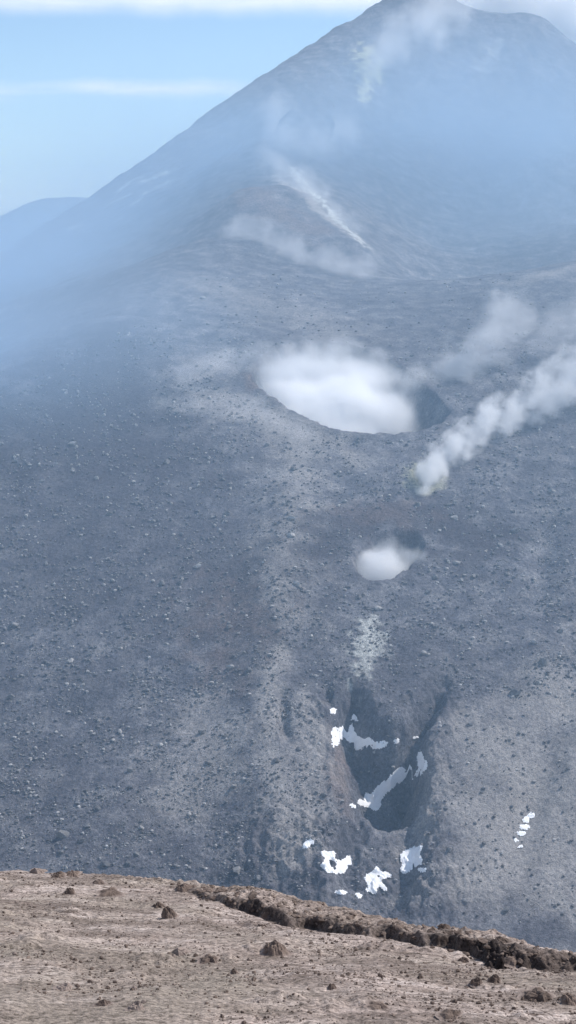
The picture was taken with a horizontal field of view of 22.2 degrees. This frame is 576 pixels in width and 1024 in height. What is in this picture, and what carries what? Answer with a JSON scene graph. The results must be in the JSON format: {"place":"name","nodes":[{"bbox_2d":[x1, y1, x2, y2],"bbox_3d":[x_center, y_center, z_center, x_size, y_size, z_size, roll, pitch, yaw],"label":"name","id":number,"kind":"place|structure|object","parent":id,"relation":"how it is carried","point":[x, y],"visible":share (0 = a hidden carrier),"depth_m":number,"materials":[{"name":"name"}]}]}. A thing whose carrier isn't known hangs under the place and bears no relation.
{"place":"outdoors","nodes":[
{"label":"outdoors","id":0,"kind":"place"},
{"bbox_2d":[0,197,86,253],"bbox_3d":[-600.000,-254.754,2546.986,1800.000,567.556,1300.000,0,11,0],"label":"distant hill","id":1,"kind":"structure","parent":0,"point":[19,224],"depth_m":2263.44,"materials":[{"name":"blue"}]},
{"bbox_2d":[0,0,575,951],"bbox_3d":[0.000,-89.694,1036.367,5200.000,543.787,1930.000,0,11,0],"label":"volcano slope terrain","id":2,"kind":"structure","parent":0,"point":[418,152],"depth_m":369.61,"materials":[{"name":"grey stone"}]},
{"bbox_2d":[11,622,18,626],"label":"lava boulder","id":3,"kind":"object","parent":2,"relation":"on","point":[13,624],"visible":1,"depth_m":314.63,"materials":[{"name":"grey stone"}]},
{"bbox_2d":[56,830,69,838],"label":"lava boulder","id":4,"kind":"object","parent":2,"relation":"on","point":[61,834],"visible":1,"depth_m":259.40,"materials":[{"name":"grey stone"}]},
{"bbox_2d":[68,441,77,445],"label":"lava boulder","id":5,"kind":"object","parent":2,"relation":"on","point":[73,443],"visible":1,"depth_m":383.28,"materials":[{"name":"grey stone"}]},
{"bbox_2d":[100,861,109,867],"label":"lava boulder","id":6,"kind":"object","parent":2,"relation":"on","point":[106,864],"visible":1,"depth_m":253.00,"materials":[{"name":"grey stone"}]},
{"bbox_2d":[127,767,134,771],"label":"lava boulder","id":7,"kind":"object","parent":2,"relation":"on","point":[129,769],"visible":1,"depth_m":273.19,"materials":[{"name":"grey stone"}]},
{"bbox_2d":[163,459,169,463],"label":"lava boulder","id":8,"kind":"object","parent":2,"relation":"on","point":[166,461],"visible":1,"depth_m":372.81,"materials":[{"name":"grey stone"}]},
{"bbox_2d":[226,664,233,668],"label":"lava boulder","id":9,"kind":"object","parent":2,"relation":"on","point":[230,666],"visible":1,"depth_m":297.21,"materials":[{"name":"grey stone"}]},
{"bbox_2d":[232,866,240,872],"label":"lava boulder","id":10,"kind":"object","parent":2,"relation":"on","point":[236,869],"visible":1,"depth_m":250.35,"materials":[{"name":"grey stone"}]},
{"bbox_2d":[0,273,575,923],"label":"scattered stones","id":11,"kind":"object","parent":2,"relation":"on","point":[274,617],"visible":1,"depth_m":316.32,"materials":[{"name":"grey stone"}]},
{"bbox_2d":[302,838,313,848],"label":"snow patch","id":12,"kind":"object","parent":2,"relation":"on","point":[309,842],"visible":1,"depth_m":253.33,"materials":[{"name":"white snow"}]},
{"bbox_2d":[330,708,336,713],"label":"snow patch","id":13,"kind":"object","parent":2,"relation":"on","point":[332,710],"visible":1,"depth_m":286.19,"materials":[{"name":"white snow"}]},
{"bbox_2d":[320,850,351,873],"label":"snow patch","id":14,"kind":"object","parent":2,"relation":"on","point":[340,866],"visible":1,"depth_m":252.15,"materials":[{"name":"white snow"}]},
{"bbox_2d":[334,889,347,894],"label":"snow patch","id":15,"kind":"object","parent":2,"relation":"on","point":[341,892],"visible":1,"depth_m":244.69,"materials":[{"name":"white snow"}]},
{"bbox_2d":[351,714,357,720],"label":"snow patch","id":16,"kind":"object","parent":2,"relation":"on","point":[354,716],"visible":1,"depth_m":290.19,"materials":[{"name":"white snow"}]},
{"bbox_2d":[331,724,387,749],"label":"snow patch","id":17,"kind":"object","parent":2,"relation":"on","point":[350,735],"visible":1,"depth_m":285.82,"materials":[{"name":"white snow"}]},
{"bbox_2d":[364,866,391,893],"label":"snow patch","id":18,"kind":"object","parent":2,"relation":"on","point":[373,880],"visible":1,"depth_m":253.73,"materials":[{"name":"white snow"}]},
{"bbox_2d":[374,606,381,610],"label":"lava boulder","id":19,"kind":"object","parent":2,"relation":"on","point":[377,608],"visible":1,"depth_m":315.96,"materials":[{"name":"grey stone"}]},
{"bbox_2d":[358,765,412,810],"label":"snow patch","id":20,"kind":"object","parent":2,"relation":"on","point":[372,801],"visible":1,"depth_m":281.97,"materials":[{"name":"white snow"}]},
{"bbox_2d":[400,845,422,873],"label":"snow patch","id":21,"kind":"object","parent":2,"relation":"on","point":[410,857],"visible":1,"depth_m":258.79,"materials":[{"name":"white snow"}]},
{"bbox_2d":[414,752,427,776],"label":"snow patch","id":22,"kind":"object","parent":2,"relation":"on","point":[422,762],"visible":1,"depth_m":279.71,"materials":[{"name":"white snow"}]},
{"bbox_2d":[418,867,426,871],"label":"snow patch","id":23,"kind":"object","parent":2,"relation":"on","point":[420,869],"visible":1,"depth_m":253.20,"materials":[{"name":"white snow"}]},
{"bbox_2d":[509,688,519,696],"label":"lava boulder","id":24,"kind":"object","parent":2,"relation":"on","point":[514,692],"visible":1,"depth_m":290.14,"materials":[{"name":"grey stone"}]},
{"bbox_2d":[510,527,518,533],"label":"lava boulder","id":25,"kind":"object","parent":2,"relation":"on","point":[514,530],"visible":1,"depth_m":346.80,"materials":[{"name":"grey stone"}]},
{"bbox_2d":[517,831,525,835],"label":"snow patch","id":26,"kind":"object","parent":2,"relation":"on","point":[521,833],"visible":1,"depth_m":261.44,"materials":[{"name":"white snow"}]},
{"bbox_2d":[519,824,529,829],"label":"snow patch","id":27,"kind":"object","parent":2,"relation":"on","point":[524,827],"visible":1,"depth_m":262.94,"materials":[{"name":"white snow"}]},
{"bbox_2d":[522,816,528,822],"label":"snow patch","id":28,"kind":"object","parent":2,"relation":"on","point":[525,819],"visible":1,"depth_m":264.54,"materials":[{"name":"white snow"}]},
{"bbox_2d":[527,812,534,817],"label":"snow patch","id":29,"kind":"object","parent":2,"relation":"on","point":[531,815],"visible":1,"depth_m":265.62,"materials":[{"name":"white snow"}]},
{"bbox_2d":[540,657,547,665],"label":"lava boulder","id":30,"kind":"object","parent":2,"relation":"on","point":[543,661],"visible":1,"depth_m":297.81,"materials":[{"name":"grey stone"}]},
{"bbox_2d":[0,870,575,1023],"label":"ground","id":31,"kind":"structure","parent":0,"point":[24,1006],"depth_m":11.35,"materials":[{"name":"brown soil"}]},
{"bbox_2d":[28,868,47,873],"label":"scoria clod","id":32,"kind":"object","parent":31,"relation":"on","point":[36,871],"visible":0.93,"depth_m":18.17,"materials":[{"name":"brown stone"}]},
{"bbox_2d":[49,871,66,877],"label":"scoria clod","id":33,"kind":"object","parent":31,"relation":"on","point":[61,874],"visible":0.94,"depth_m":17.63,"materials":[{"name":"brown stone"}]},
{"bbox_2d":[53,982,72,990],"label":"scoria clod","id":34,"kind":"object","parent":31,"relation":"on","point":[67,986],"visible":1,"depth_m":9.62,"materials":[{"name":"brown stone"}]},
{"bbox_2d":[63,887,75,893],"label":"scoria clod","id":35,"kind":"object","parent":31,"relation":"on","point":[69,891],"visible":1,"depth_m":15.57,"materials":[{"name":"brown stone"}]},
{"bbox_2d":[64,870,82,876],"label":"scoria clod","id":36,"kind":"object","parent":31,"relation":"on","point":[71,873],"visible":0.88,"depth_m":17.89,"materials":[{"name":"brown stone"}]},
{"bbox_2d":[91,880,106,884],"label":"scoria clod","id":37,"kind":"object","parent":31,"relation":"on","point":[100,882],"visible":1,"depth_m":16.56,"materials":[{"name":"brown stone"}]},
{"bbox_2d":[93,999,113,1005],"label":"scoria clod","id":38,"kind":"object","parent":31,"relation":"on","point":[103,1002],"visible":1,"depth_m":9.05,"materials":[{"name":"grey stone"}]},
{"bbox_2d":[95,887,124,897],"bbox_3d":[-1.917,4.048,15.594,0.320,0.040,0.297,-8,13,-35],"label":"scoria clod","id":39,"kind":"object","parent":31,"relation":"on","point":[111,892],"visible":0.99,"depth_m":15.58,"materials":[{"name":"brown stone"}]},
{"bbox_2d":[124,1000,145,1010],"bbox_3d":[-0.926,3.002,8.912,0.121,0.043,0.129,-9,14,-39],"label":"scoria clod","id":40,"kind":"object","parent":31,"relation":"on","point":[137,1005],"visible":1,"depth_m":8.91,"materials":[{"name":"grey stone"}]},
{"bbox_2d":[151,902,166,907],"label":"scoria clod","id":41,"kind":"object","parent":31,"relation":"on","point":[159,905],"visible":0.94,"depth_m":14.64,"materials":[{"name":"brown stone"}]},
{"bbox_2d":[161,906,179,918],"bbox_3d":[-1.128,3.806,13.952,0.203,0.101,0.244,-4,11,-19],"label":"scoria clod","id":42,"kind":"object","parent":31,"relation":"on","point":[168,912],"visible":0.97,"depth_m":13.91,"materials":[{"name":"brown stone"}]},
{"bbox_2d":[172,947,191,955],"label":"scoria clod","id":43,"kind":"object","parent":31,"relation":"on","point":[179,951],"visible":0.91,"depth_m":11.62,"materials":[{"name":"brown stone"}]},
{"bbox_2d":[173,883,190,891],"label":"scoria clod","id":44,"kind":"object","parent":31,"relation":"on","point":[183,887],"visible":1,"depth_m":16.05,"materials":[{"name":"brown stone"}]},
{"bbox_2d":[196,953,219,964],"bbox_3d":[-0.618,3.439,11.338,0.192,0.046,0.208,-1,11,-3],"label":"scoria clod","id":45,"kind":"object","parent":31,"relation":"on","point":[205,958],"visible":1,"depth_m":11.30,"materials":[{"name":"brown stone"}]},
{"bbox_2d":[230,968,238,973],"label":"scoria clod","id":46,"kind":"object","parent":31,"relation":"on","point":[234,971],"visible":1,"depth_m":10.81,"materials":[{"name":"brown stone"}]},
{"bbox_2d":[259,912,268,920],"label":"scoria clod","id":47,"kind":"object","parent":31,"relation":"on","point":[264,915],"visible":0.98,"depth_m":14.44,"materials":[{"name":"black stone"}]},
{"bbox_2d":[260,939,294,955],"bbox_3d":[-0.115,3.507,11.846,0.243,0.110,0.274,-9,14,-38],"label":"scoria clod","id":48,"kind":"object","parent":31,"relation":"on","point":[274,947],"visible":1,"depth_m":11.81,"materials":[{"name":"brown stone"}]},
{"bbox_2d":[326,983,337,989],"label":"scoria clod","id":49,"kind":"object","parent":31,"relation":"on","point":[331,986],"visible":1,"depth_m":10.07,"materials":[{"name":"brown stone"}]},
{"bbox_2d":[346,915,353,919],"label":"scoria clod","id":50,"kind":"object","parent":31,"relation":"on","point":[349,917],"visible":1,"depth_m":14.22,"materials":[{"name":"brown stone"}]},
{"bbox_2d":[363,999,389,1009],"bbox_3d":[0.552,3.111,9.272,0.156,0.023,0.169,-6,12,-29],"label":"scoria clod","id":51,"kind":"object","parent":31,"relation":"on","point":[374,1005],"visible":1,"depth_m":9.26,"materials":[{"name":"beige stone"}]},
{"bbox_2d":[395,924,403,930],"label":"scoria clod","id":52,"kind":"object","parent":31,"relation":"on","point":[397,927],"visible":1,"depth_m":13.48,"materials":[{"name":"brown stone"}]},
{"bbox_2d":[437,923,451,929],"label":"scoria clod","id":53,"kind":"object","parent":31,"relation":"on","point":[443,926],"visible":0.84,"depth_m":13.35,"materials":[{"name":"brown stone"}]},
{"bbox_2d":[435,1008,462,1020],"bbox_3d":[0.984,3.088,9.018,0.154,0.029,0.192,5,12,25],"label":"scoria clod","id":54,"kind":"object","parent":31,"relation":"on","point":[447,1013],"visible":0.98,"depth_m":9.02,"materials":[{"name":"stone"}]},
{"bbox_2d":[454,930,461,934],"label":"scoria clod","id":55,"kind":"object","parent":31,"relation":"on","point":[458,932],"visible":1,"depth_m":12.96,"materials":[{"name":"brown stone"}]},
{"bbox_2d":[456,957,468,962],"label":"scoria clod","id":56,"kind":"object","parent":31,"relation":"on","point":[463,959],"visible":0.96,"depth_m":12.32,"materials":[{"name":"brown stone"}]},
{"bbox_2d":[467,977,482,987],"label":"scoria clod","id":57,"kind":"object","parent":31,"relation":"on","point":[475,982],"visible":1,"depth_m":10.75,"materials":[{"name":"brown stone"}]},
{"bbox_2d":[486,974,501,983],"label":"scoria clod","id":58,"kind":"object","parent":31,"relation":"on","point":[494,978],"visible":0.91,"depth_m":10.94,"materials":[{"name":"brown stone"}]},
{"bbox_2d":[495,935,514,943],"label":"scoria clod","id":59,"kind":"object","parent":31,"relation":"on","point":[503,940],"visible":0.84,"depth_m":12.73,"materials":[{"name":"brown stone"}]},
{"bbox_2d":[504,955,519,967],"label":"scoria clod","id":60,"kind":"object","parent":31,"relation":"on","point":[510,961],"visible":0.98,"depth_m":12.03,"materials":[{"name":"brown stone"}]},
{"bbox_2d":[516,986,555,1001],"bbox_3d":[1.712,3.301,10.093,0.264,0.066,0.285,4,11,19],"label":"scoria clod","id":61,"kind":"object","parent":31,"relation":"on","point":[538,993],"visible":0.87,"depth_m":10.06,"materials":[{"name":"brown stone"}]},
{"bbox_2d":[559,993,575,1005],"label":"scoria clod","id":62,"kind":"object","parent":31,"relation":"on","point":[567,999],"visible":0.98,"depth_m":9.76,"materials":[{"name":"brown stone"}]},
{"bbox_2d":[0,0,575,215],"label":"sky","id":63,"kind":"structure","parent":0,"point":[90,90],"materials":[{"name":"blue"}]}
]}

